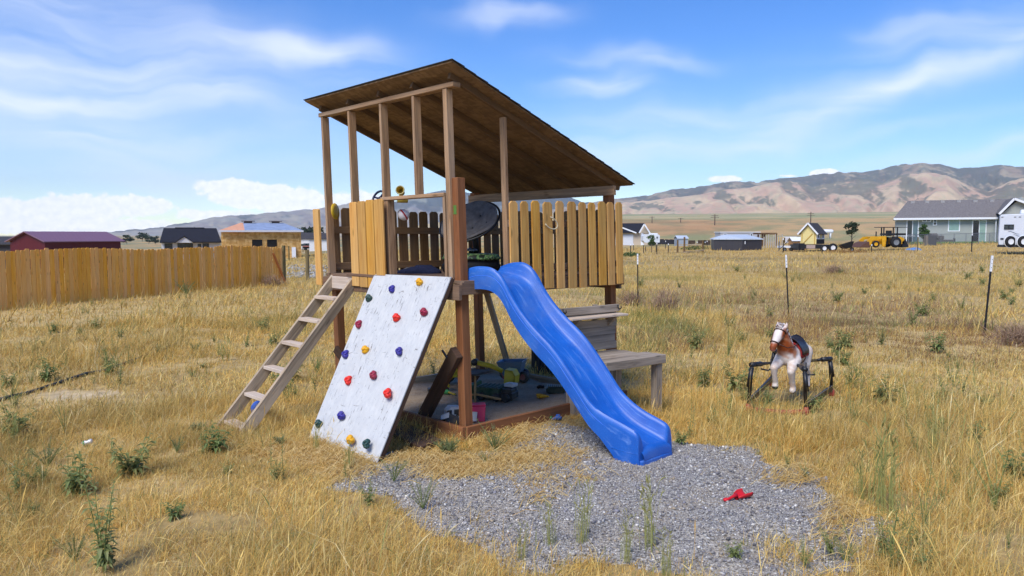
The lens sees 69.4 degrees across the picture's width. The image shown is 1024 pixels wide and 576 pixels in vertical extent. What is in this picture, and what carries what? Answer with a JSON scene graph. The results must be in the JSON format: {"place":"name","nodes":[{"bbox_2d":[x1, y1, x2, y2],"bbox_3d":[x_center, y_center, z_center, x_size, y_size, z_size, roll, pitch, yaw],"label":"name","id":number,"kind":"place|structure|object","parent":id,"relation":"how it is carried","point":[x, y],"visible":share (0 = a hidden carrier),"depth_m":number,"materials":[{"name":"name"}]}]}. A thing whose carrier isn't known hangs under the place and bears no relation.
{"place":"outdoors","nodes":[
{"label":"outdoors","id":0,"kind":"place"},
{"bbox_2d":[108,202,442,235],"bbox_3d":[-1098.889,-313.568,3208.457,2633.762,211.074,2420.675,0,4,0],"label":"hills","id":1,"kind":"structure","parent":0,"point":[300,218],"depth_m":3602.86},
{"bbox_2d":[457,369,500,402],"bbox_3d":[-0.377,1.161,8.586,0.503,0.413,0.229,0,4,0],"label":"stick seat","id":2,"kind":"object","parent":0,"point":[475,373],"visible":0.7,"depth_m":8.57,"materials":[{"name":"brown wood"}]},
{"bbox_2d":[396,190,588,214],"bbox_3d":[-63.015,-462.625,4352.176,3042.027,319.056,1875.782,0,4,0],"label":"hills","id":3,"kind":"structure","parent":0,"point":[437,201],"depth_m":4831.67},
{"bbox_2d":[0,212,1023,575],"bbox_3d":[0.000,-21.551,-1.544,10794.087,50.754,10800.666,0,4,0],"label":"ground","id":4,"kind":"structure","parent":0,"point":[690,226],"depth_m":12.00,"materials":[{"name":"plant"}]},
{"bbox_2d":[0,237,11,267],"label":"dark shed","id":5,"kind":"structure","parent":4,"relation":"on","point":[4,246],"depth_m":69.93,"materials":[{"name":"grey"}]},
{"bbox_2d":[0,370,16,386],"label":"weed","id":6,"kind":"object","parent":4,"relation":"on","point":[10,380],"visible":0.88,"depth_m":9.85,"materials":[{"name":"green plant"}]},
{"bbox_2d":[2,447,33,490],"bbox_3d":[-3.841,1.419,5.744,0.127,0.356,0.212,2,4,23],"label":"weed","id":7,"kind":"object","parent":4,"relation":"on","point":[22,474],"visible":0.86,"depth_m":5.74,"materials":[{"name":"green plant"}]},
{"bbox_2d":[0,401,38,437],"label":"weed","id":8,"kind":"object","parent":4,"relation":"on","point":[20,421],"visible":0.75,"depth_m":7.24,"materials":[{"name":"green plant"}]},
{"bbox_2d":[25,433,65,465],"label":"weed","id":9,"kind":"object","parent":4,"relation":"on","point":[48,455],"visible":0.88,"depth_m":6.42,"materials":[{"name":"green plant"}]},
{"bbox_2d":[34,356,63,382],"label":"weed","id":10,"kind":"object","parent":4,"relation":"on","point":[46,376],"visible":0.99,"depth_m":10.08,"materials":[{"name":"green plant"}]},
{"bbox_2d":[4,231,125,269],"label":"red barn","id":11,"kind":"structure","parent":4,"relation":"on","point":[34,240],"depth_m":60.28,"materials":[{"name":"metal"}]},
{"bbox_2d":[50,533,91,559],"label":"weed","id":12,"kind":"object","parent":4,"relation":"on","point":[74,545],"visible":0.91,"depth_m":4.54,"materials":[{"name":"green plant"}]},
{"bbox_2d":[56,449,99,497],"bbox_3d":[-3.374,1.452,5.700,0.284,0.379,0.402,-4,6,-43],"label":"weed","id":13,"kind":"object","parent":4,"relation":"on","point":[74,483],"visible":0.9,"depth_m":5.66,"materials":[{"name":"green plant"}]},
{"bbox_2d":[0,343,176,400],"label":"irrigation pipe","id":14,"kind":"object","parent":4,"relation":"on","point":[56,383],"visible":0.53,"depth_m":9.95,"materials":[{"name":"plastic"}]},
{"bbox_2d":[75,453,121,572],"bbox_3d":[-2.462,1.335,4.389,0.259,0.715,0.246,-1,4,-17],"label":"weed","id":15,"kind":"object","parent":4,"relation":"on","point":[100,556],"visible":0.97,"depth_m":4.39,"materials":[{"name":"green plant"}]},
{"bbox_2d":[106,433,160,479],"bbox_3d":[-3.156,1.412,6.163,0.307,0.407,0.438,4,5,41],"label":"weed","id":16,"kind":"object","parent":4,"relation":"on","point":[135,466],"visible":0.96,"depth_m":6.13,"materials":[{"name":"green plant"}]},
{"bbox_2d":[0,245,286,309],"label":"privacy fence","id":17,"kind":"object","parent":4,"relation":"on","point":[211,265],"visible":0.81,"depth_m":23.27,"materials":[{"name":"brown wood"}]},
{"bbox_2d":[160,499,184,521],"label":"weed","id":18,"kind":"object","parent":4,"relation":"on","point":[177,514],"visible":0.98,"depth_m":5.21,"materials":[{"name":"green plant"}]},
{"bbox_2d":[160,227,220,258],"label":"black roofed house","id":19,"kind":"structure","parent":4,"relation":"on","point":[185,237],"depth_m":92.70,"materials":[{"name":"white"}]},
{"bbox_2d":[198,420,232,453],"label":"weed","id":20,"kind":"object","parent":4,"relation":"on","point":[217,442],"visible":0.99,"depth_m":6.79,"materials":[{"name":"green plant"}]},
{"bbox_2d":[219,221,303,257],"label":"unfinished garage","id":21,"kind":"structure","parent":4,"relation":"on","point":[278,234],"depth_m":84.19,"materials":[{"name":"brown wood"}]},
{"bbox_2d":[259,273,285,285],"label":"dry bush","id":22,"kind":"object","parent":4,"relation":"on","point":[269,281],"visible":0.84,"depth_m":28.90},
{"bbox_2d":[268,458,288,481],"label":"weed","id":23,"kind":"object","parent":4,"relation":"on","point":[275,474],"visible":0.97,"depth_m":6.01,"materials":[{"name":"green plant"}]},
{"bbox_2d":[216,275,353,431],"bbox_3d":[-2.429,0.661,8.044,0.535,1.533,1.483,4,6,43],"label":"ladder","id":24,"kind":"object","parent":4,"relation":"on","point":[249,392],"visible":0.88,"depth_m":8.04,"materials":[{"name":"brown wood"}]},
{"bbox_2d":[286,264,327,277],"bbox_3d":[-12.078,-1.097,43.905,2.594,0.383,19.751,-1,4,-17],"label":"rubble","id":25,"kind":"object","parent":4,"relation":"on","point":[303,273],"visible":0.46,"depth_m":38.40,"materials":[{"name":"stone"}]},
{"bbox_2d":[307,233,326,250],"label":"shed","id":26,"kind":"structure","parent":4,"relation":"on","point":[323,240],"depth_m":139.80,"materials":[{"name":"white"}]},
{"bbox_2d":[351,472,376,505],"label":"weed","id":27,"kind":"object","parent":4,"relation":"on","point":[369,496],"visible":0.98,"depth_m":5.49,"materials":[{"name":"green plant"}]},
{"bbox_2d":[392,422,440,451],"bbox_3d":[-1.011,1.453,7.286,0.316,0.050,0.996,-3,5,-34],"label":"plank","id":28,"kind":"object","parent":4,"relation":"on","point":[419,443],"visible":0.52,"depth_m":7.13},
{"bbox_2d":[431,433,462,455],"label":"weed","id":29,"kind":"object","parent":4,"relation":"on","point":[446,445],"visible":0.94,"depth_m":6.71,"materials":[{"name":"green plant"}]},
{"bbox_2d":[477,419,514,449],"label":"weed","id":30,"kind":"object","parent":4,"relation":"on","point":[493,441],"visible":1,"depth_m":6.79,"materials":[{"name":"green plant"}]},
{"bbox_2d":[399,367,626,441],"bbox_3d":[-0.419,1.346,8.967,2.606,0.246,2.544,-4,6,-44],"label":"sandbox","id":31,"kind":"object","parent":4,"relation":"on","point":[525,405],"visible":0.38,"depth_m":8.48,"materials":[{"name":"brown wood"}]},
{"bbox_2d":[441,405,458,423],"bbox_3d":[-0.621,1.306,7.670,0.218,0.159,0.235,0,4,0],"label":"toy lorry","id":32,"kind":"object","parent":31,"relation":"on","point":[451,414],"visible":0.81,"depth_m":7.62,"materials":[{"name":"white plastic"}]},
{"bbox_2d":[303,58,634,426],"bbox_3d":[-0.325,-0.303,8.977,3.285,3.883,2.741,-4,6,-44],"label":"playhouse","id":33,"kind":"object","parent":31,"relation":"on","point":[460,128],"visible":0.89,"depth_m":8.20,"materials":[{"name":"brown wood"}]},
{"bbox_2d":[310,274,453,462],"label":"climbing wall","id":34,"kind":"structure","parent":33,"relation":"attached to","point":[383,353],"depth_m":7.13,"materials":[{"name":"white paint"}]},
{"bbox_2d":[398,209,409,220],"bbox_3d":[-1.160,-0.785,7.933,0.122,0.124,0.122,2,5,27],"label":"baseball","id":35,"kind":"object","parent":33,"relation":"attached to","point":[403,214],"visible":1,"depth_m":7.89,"materials":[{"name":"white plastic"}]},
{"bbox_2d":[397,265,441,273],"bbox_3d":[-1.098,-0.228,8.836,0.534,0.098,0.351,0,4,0],"label":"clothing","id":36,"kind":"object","parent":33,"relation":"on","point":[423,269],"visible":0.98,"depth_m":8.72,"materials":[{"name":"blue fabric"}]},
{"bbox_2d":[442,248,500,272],"bbox_3d":[-0.484,-0.326,8.803,0.700,0.300,0.700,0,4,0],"label":"round tub","id":37,"kind":"object","parent":33,"relation":"on","point":[491,260],"visible":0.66,"depth_m":8.54,"materials":[{"name":"black plastic"}]},
{"bbox_2d":[439,201,500,252],"bbox_3d":[-0.501,-0.711,8.783,0.772,0.673,0.589,2,5,27],"label":"satellite dish","id":38,"kind":"object","parent":37,"relation":"on","point":[481,218],"visible":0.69,"depth_m":8.83,"materials":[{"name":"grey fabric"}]},
{"bbox_2d":[468,262,671,465],"bbox_3d":[0.505,0.650,6.911,1.952,1.746,0.494,3,5,35],"label":"slide","id":39,"kind":"object","parent":33,"relation":"attached to","point":[621,425],"visible":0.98,"depth_m":6.83,"materials":[{"name":"blue plastic"}]},
{"bbox_2d":[472,402,485,421],"bbox_3d":[-0.394,1.302,7.732,0.237,0.179,0.168,0,4,-7],"label":"bucket","id":40,"kind":"object","parent":31,"relation":"on","point":[478,410],"visible":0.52,"depth_m":7.69,"materials":[{"name":"pink plastic"}]},
{"bbox_2d":[449,358,519,383],"bbox_3d":[-0.404,1.093,9.677,1.035,0.344,0.395,1,4,10],"label":"toy digger","id":41,"kind":"object","parent":31,"relation":"on","point":[511,374],"visible":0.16,"depth_m":9.54,"materials":[{"name":"yellow plastic"}]},
{"bbox_2d":[472,380,517,402],"bbox_3d":[-0.210,1.245,8.977,0.540,0.199,0.340,2,4,22],"label":"toy tipper truck","id":42,"kind":"object","parent":31,"relation":"on","point":[506,392],"visible":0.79,"depth_m":8.88,"materials":[{"name":"green plastic"}]},
{"bbox_2d":[496,359,529,382],"bbox_3d":[0.026,1.101,9.917,0.449,0.289,0.333,1,4,10],"label":"dump cart","id":43,"kind":"object","parent":31,"relation":"on","point":[518,365],"visible":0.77,"depth_m":9.80,"materials":[{"name":"blue plastic"}]},
{"bbox_2d":[531,349,552,374],"bbox_3d":[0.710,0.971,10.730,0.750,0.530,0.463,2,5,31],"label":"storage bin","id":44,"kind":"object","parent":4,"relation":"on","point":[537,360],"visible":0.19,"depth_m":10.67,"materials":[{"name":"black plastic"}]},
{"bbox_2d":[222,413,889,574],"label":"straw","id":45,"kind":"object","parent":4,"relation":"on","point":[473,466],"visible":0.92,"depth_m":6.29,"materials":[{"name":"yellow plant"}]},
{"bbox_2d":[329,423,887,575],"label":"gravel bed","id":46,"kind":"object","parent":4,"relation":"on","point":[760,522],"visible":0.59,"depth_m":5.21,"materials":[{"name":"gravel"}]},
{"bbox_2d":[377,454,406,481],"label":"weed","id":47,"kind":"object","parent":46,"relation":"on","point":[395,473],"visible":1,"depth_m":5.94,"materials":[{"name":"green plant"}]},
{"bbox_2d":[515,520,530,558],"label":"seed grass","id":48,"kind":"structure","parent":46,"relation":"on","point":[519,550],"depth_m":4.53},
{"bbox_2d":[567,477,596,542],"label":"seed grass","id":49,"kind":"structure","parent":46,"relation":"on","point":[584,517],"depth_m":4.75,"materials":[{"name":"plant"}]},
{"bbox_2d":[638,473,665,552],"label":"seed grass","id":50,"kind":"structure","parent":46,"relation":"on","point":[651,530],"depth_m":4.65,"materials":[{"name":"plant"}]},
{"bbox_2d":[724,538,744,558],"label":"weed","id":51,"kind":"object","parent":46,"relation":"on","point":[733,551],"visible":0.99,"depth_m":4.50,"materials":[{"name":"green plant"}]},
{"bbox_2d":[723,488,752,501],"bbox_3d":[1.646,1.529,5.439,0.250,0.048,0.104,-2,5,-30],"label":"sand shovel","id":52,"kind":"object","parent":46,"relation":"on","point":[738,494],"visible":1,"depth_m":5.43,"materials":[{"name":"red plastic"}]},
{"bbox_2d":[816,519,843,556],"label":"weed","id":53,"kind":"object","parent":46,"relation":"on","point":[830,547],"visible":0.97,"depth_m":4.58,"materials":[{"name":"green plant"}]},
{"bbox_2d":[834,536,861,561],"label":"weed","id":54,"kind":"object","parent":46,"relation":"on","point":[842,550],"visible":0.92,"depth_m":4.53,"materials":[{"name":"green plant"}]},
{"bbox_2d":[560,304,665,415],"bbox_3d":[1.067,0.865,8.200,1.109,1.314,0.695,-3,5,-37],"label":"potting bench","id":55,"kind":"object","parent":4,"relation":"on","point":[599,334],"visible":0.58,"depth_m":8.27,"materials":[{"name":"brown wood"}]},
{"bbox_2d":[616,508,635,561],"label":"seed grass","id":56,"kind":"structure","parent":4,"relation":"on","point":[626,549],"depth_m":4.49,"materials":[{"name":"plant"}]},
{"bbox_2d":[615,223,649,245],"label":"tan house","id":57,"kind":"structure","parent":4,"relation":"on","point":[633,233],"depth_m":127.78,"materials":[{"name":"paint"}]},
{"bbox_2d":[623,234,632,244],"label":"garage door","id":58,"kind":"structure","parent":57,"relation":"in","point":[627,238],"depth_m":127.84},
{"bbox_2d":[616,285,654,304],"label":"dry bush","id":59,"kind":"object","parent":4,"relation":"on","point":[628,298],"visible":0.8,"depth_m":21.00,"materials":[{"name":"plant"}]},
{"bbox_2d":[641,233,659,245],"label":"camper trailer","id":60,"kind":"object","parent":4,"relation":"on","point":[644,239],"visible":0.7,"depth_m":119.75,"materials":[{"name":"white paint"}]},
{"bbox_2d":[633,284,690,310],"bbox_3d":[4.074,0.217,19.761,1.750,0.845,1.734,0,4,-6],"label":"dry bush","id":61,"kind":"object","parent":4,"relation":"on","point":[659,293],"visible":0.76,"depth_m":19.72,"materials":[{"name":"plant"}]},
{"bbox_2d":[656,526,675,575],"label":"seed grass","id":62,"kind":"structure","parent":4,"relation":"on","point":[662,561],"depth_m":4.29,"materials":[{"name":"plant"}]},
{"bbox_2d":[673,235,688,245],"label":"calf shed","id":63,"kind":"structure","parent":4,"relation":"on","point":[680,238],"depth_m":111.98,"materials":[{"name":"metal"}]},
{"bbox_2d":[680,325,710,348],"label":"weed","id":64,"kind":"object","parent":4,"relation":"on","point":[697,340],"visible":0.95,"depth_m":13.00,"materials":[{"name":"green plant"}]},
{"bbox_2d":[696,368,714,386],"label":"weed","id":65,"kind":"object","parent":4,"relation":"on","point":[704,375],"visible":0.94,"depth_m":9.73,"materials":[{"name":"green plant"}]},
{"bbox_2d":[720,362,748,391],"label":"weed","id":66,"kind":"object","parent":4,"relation":"on","point":[732,383],"visible":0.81,"depth_m":9.48,"materials":[{"name":"green plant"}]},
{"bbox_2d":[710,235,762,250],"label":"black metal shed","id":67,"kind":"structure","parent":4,"relation":"on","point":[736,242],"depth_m":80.38,"materials":[{"name":"metal"}]},
{"bbox_2d":[714,232,759,237],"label":"mobile trailer","id":68,"kind":"object","parent":4,"relation":"on","point":[733,233],"visible":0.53,"depth_m":105.71,"materials":[{"name":"white paint"}]},
{"bbox_2d":[746,322,834,414],"bbox_3d":[3.390,0.876,8.884,0.828,1.023,1.645,2,5,29],"label":"spring horse","id":69,"kind":"object","parent":4,"relation":"on","point":[792,353],"visible":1,"depth_m":8.57},
{"bbox_2d":[790,243,836,250],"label":"flatbed trailer","id":70,"kind":"object","parent":4,"relation":"on","point":[804,246],"visible":0.83,"depth_m":71.50,"materials":[{"name":"black metal"}]},
{"bbox_2d":[797,223,827,243],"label":"chicken coop","id":71,"kind":"structure","parent":70,"relation":"on","point":[812,233],"depth_m":71.86,"materials":[{"name":"yellow"}]},
{"bbox_2d":[813,263,847,273],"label":"dry bush","id":72,"kind":"object","parent":4,"relation":"on","point":[835,268],"visible":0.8,"depth_m":37.74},
{"bbox_2d":[823,331,850,355],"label":"weed","id":73,"kind":"object","parent":4,"relation":"on","point":[838,349],"visible":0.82,"depth_m":12.10,"materials":[{"name":"green plant"}]},
{"bbox_2d":[832,327,856,347],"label":"weed","id":74,"kind":"object","parent":4,"relation":"on","point":[848,343],"visible":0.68,"depth_m":12.91,"materials":[{"name":"green plant"}]},
{"bbox_2d":[843,221,859,240],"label":"tree","id":75,"kind":"object","parent":4,"relation":"on","point":[853,225],"visible":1,"depth_m":77.62,"materials":[{"name":"green plant"}]},
{"bbox_2d":[842,359,866,387],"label":"weed","id":76,"kind":"object","parent":4,"relation":"on","point":[850,379],"visible":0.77,"depth_m":9.63,"materials":[{"name":"green plant"}]},
{"bbox_2d":[852,227,908,247],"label":"tractor","id":77,"kind":"object","parent":4,"relation":"on","point":[875,241],"visible":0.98,"depth_m":69.92,"materials":[{"name":"yellow metal"}]},
{"bbox_2d":[875,504,889,556],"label":"weed","id":78,"kind":"object","parent":4,"relation":"on","point":[882,539],"visible":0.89,"depth_m":4.56,"materials":[{"name":"green plant"}]},
{"bbox_2d":[861,412,904,516],"bbox_3d":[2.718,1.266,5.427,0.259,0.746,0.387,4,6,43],"label":"seed grass","id":79,"kind":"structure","parent":4,"relation":"on","point":[885,458],"depth_m":5.44,"materials":[{"name":"plant"}]},
{"bbox_2d":[865,374,902,407],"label":"weed","id":80,"kind":"object","parent":4,"relation":"on","point":[879,390],"visible":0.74,"depth_m":8.56,"materials":[{"name":"green plant"}]},
{"bbox_2d":[887,487,903,554],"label":"weed","id":81,"kind":"object","parent":4,"relation":"on","point":[894,526],"visible":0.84,"depth_m":4.59,"materials":[{"name":"green plant"}]},
{"bbox_2d":[882,513,914,568],"bbox_3d":[2.302,1.531,4.406,0.151,0.326,0.192,3,5,40],"label":"weed","id":82,"kind":"object","parent":4,"relation":"on","point":[891,551],"visible":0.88,"depth_m":4.40,"materials":[{"name":"green plant"}]},
{"bbox_2d":[903,514,934,550],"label":"weed","id":83,"kind":"object","parent":4,"relation":"on","point":[916,535],"visible":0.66,"depth_m":4.67,"materials":[{"name":"green plant"}]},
{"bbox_2d":[910,299,932,315],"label":"weed","id":84,"kind":"object","parent":4,"relation":"on","point":[924,310],"visible":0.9,"depth_m":18.24,"materials":[{"name":"green plant"}]},
{"bbox_2d":[904,540,939,571],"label":"weed","id":85,"kind":"object","parent":4,"relation":"on","point":[926,559],"visible":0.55,"depth_m":4.39,"materials":[{"name":"green plant"}]},
{"bbox_2d":[917,224,929,242],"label":"tree","id":86,"kind":"object","parent":4,"relation":"on","point":[921,230],"visible":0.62,"depth_m":85.59,"materials":[{"name":"green plant"}]},
{"bbox_2d":[909,474,944,527],"bbox_3d":[2.807,1.449,5.053,0.269,0.396,0.190,1,3,6],"label":"weed","id":87,"kind":"object","parent":4,"relation":"on","point":[925,517],"visible":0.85,"depth_m":5.04,"materials":[{"name":"green plant"}]},
{"bbox_2d":[921,398,947,451],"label":"seed grass","id":88,"kind":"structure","parent":4,"relation":"on","point":[934,428],"depth_m":6.58,"materials":[{"name":"plant"}]},
{"bbox_2d":[924,330,945,351],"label":"weed","id":89,"kind":"object","parent":4,"relation":"on","point":[938,346],"visible":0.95,"depth_m":12.66,"materials":[{"name":"green plant"}]},
{"bbox_2d":[925,460,957,501],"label":"weed","id":90,"kind":"object","parent":4,"relation":"on","point":[940,484],"visible":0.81,"depth_m":5.50,"materials":[{"name":"green plant"}]},
{"bbox_2d":[908,233,997,244],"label":"chain link fence","id":91,"kind":"object","parent":4,"relation":"on","point":[988,235],"visible":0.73,"depth_m":83.80,"materials":[{"name":"metal"}]},
{"bbox_2d":[893,197,1023,242],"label":"grey house","id":92,"kind":"structure","parent":4,"relation":"on","point":[949,218],"depth_m":91.40,"materials":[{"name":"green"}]},
{"bbox_2d":[906,220,918,242],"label":"sliding door","id":93,"kind":"structure","parent":92,"relation":"in","point":[912,226],"depth_m":92.83,"materials":[{"name":"white paint"}]},
{"bbox_2d":[948,219,959,230],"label":"window","id":94,"kind":"structure","parent":92,"relation":"in","point":[953,225],"depth_m":90.76,"materials":[{"name":"glass"}]},
{"bbox_2d":[972,220,986,241],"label":"sliding door","id":95,"kind":"structure","parent":92,"relation":"in","point":[978,226],"depth_m":89.58,"materials":[{"name":"white paint"}]},
{"bbox_2d":[961,421,988,446],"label":"weed","id":96,"kind":"object","parent":4,"relation":"on","point":[978,436],"visible":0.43,"depth_m":6.88,"materials":[{"name":"green plant"}]},
{"bbox_2d":[983,255,993,334],"bbox_3d":[9.568,0.198,14.879,0.128,1.703,0.055,0,4,0],"label":"fence post","id":97,"kind":"object","parent":4,"relation":"on","point":[988,291],"visible":0.96,"depth_m":14.86,"materials":[{"name":"metal"}]},
{"bbox_2d":[970,433,1009,509],"bbox_3d":[3.497,1.359,5.410,0.252,0.533,0.356,-3,1,30],"label":"weed","id":98,"kind":"object","parent":4,"relation":"on","point":[993,498],"visible":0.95,"depth_m":5.43,"materials":[{"name":"green plant"}]},
{"bbox_2d":[974,314,1023,346],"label":"dry bush","id":99,"kind":"object","parent":4,"relation":"on","point":[1012,337],"visible":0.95,"depth_m":13.45,"materials":[{"name":"plant"}]},
{"bbox_2d":[990,479,1012,498],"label":"weed","id":100,"kind":"object","parent":4,"relation":"on","point":[1006,486],"visible":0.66,"depth_m":5.61,"materials":[{"name":"green plant"}]},
{"bbox_2d":[997,210,1023,247],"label":"travel trailer","id":101,"kind":"object","parent":4,"relation":"on","point":[1010,230],"visible":1,"depth_m":57.36,"materials":[{"name":"white paint"}]},
{"bbox_2d":[1001,445,1023,486],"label":"weed","id":102,"kind":"object","parent":4,"relation":"on","point":[1014,466],"visible":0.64,"depth_m":5.89,"materials":[{"name":"green plant"}]},
{"bbox_2d":[0,0,1023,235],"label":"sky","id":103,"kind":"structure","parent":0,"point":[116,115],"materials":[{"name":"blue"}]},
{"bbox_2d":[546,384,564,393],"bbox_3d":[0.537,1.254,9.200,0.234,0.100,0.120,0,4,0],"label":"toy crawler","id":104,"kind":"object","parent":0,"point":[555,389],"visible":0.88,"depth_m":9.14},
{"bbox_2d":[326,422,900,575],"bbox_3d":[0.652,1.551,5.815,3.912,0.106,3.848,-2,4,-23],"label":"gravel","id":105,"kind":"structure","parent":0,"point":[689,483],"depth_m":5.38,"materials":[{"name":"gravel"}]},
{"bbox_2d":[406,475,437,508],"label":"weed","id":106,"kind":"object","parent":105,"relation":"on","point":[426,496],"visible":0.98,"depth_m":5.37,"materials":[{"name":"green plant"}]},
{"bbox_2d":[536,495,557,546],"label":"seed grass","id":107,"kind":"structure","parent":105,"relation":"on","point":[549,537],"depth_m":4.70,"materials":[{"name":"plant"}]},
{"bbox_2d":[792,534,814,565],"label":"weed","id":108,"kind":"object","parent":105,"relation":"on","point":[803,558],"visible":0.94,"depth_m":4.43,"materials":[{"name":"green plant"}]},
{"bbox_2d":[418,163,1023,235],"bbox_3d":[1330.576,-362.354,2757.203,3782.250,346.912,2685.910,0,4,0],"label":"hills","id":109,"kind":"structure","parent":0,"point":[990,178],"depth_m":3341.85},
{"bbox_2d":[482,173,1023,236],"bbox_3d":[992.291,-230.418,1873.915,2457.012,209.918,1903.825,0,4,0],"label":"hills","id":110,"kind":"structure","parent":0,"point":[896,194],"depth_m":2068.43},
{"bbox_2d":[850,448,875,500],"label":"seed grass","id":111,"kind":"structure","parent":0,"point":[861,481],"depth_m":5.59,"materials":[{"name":"plant"}]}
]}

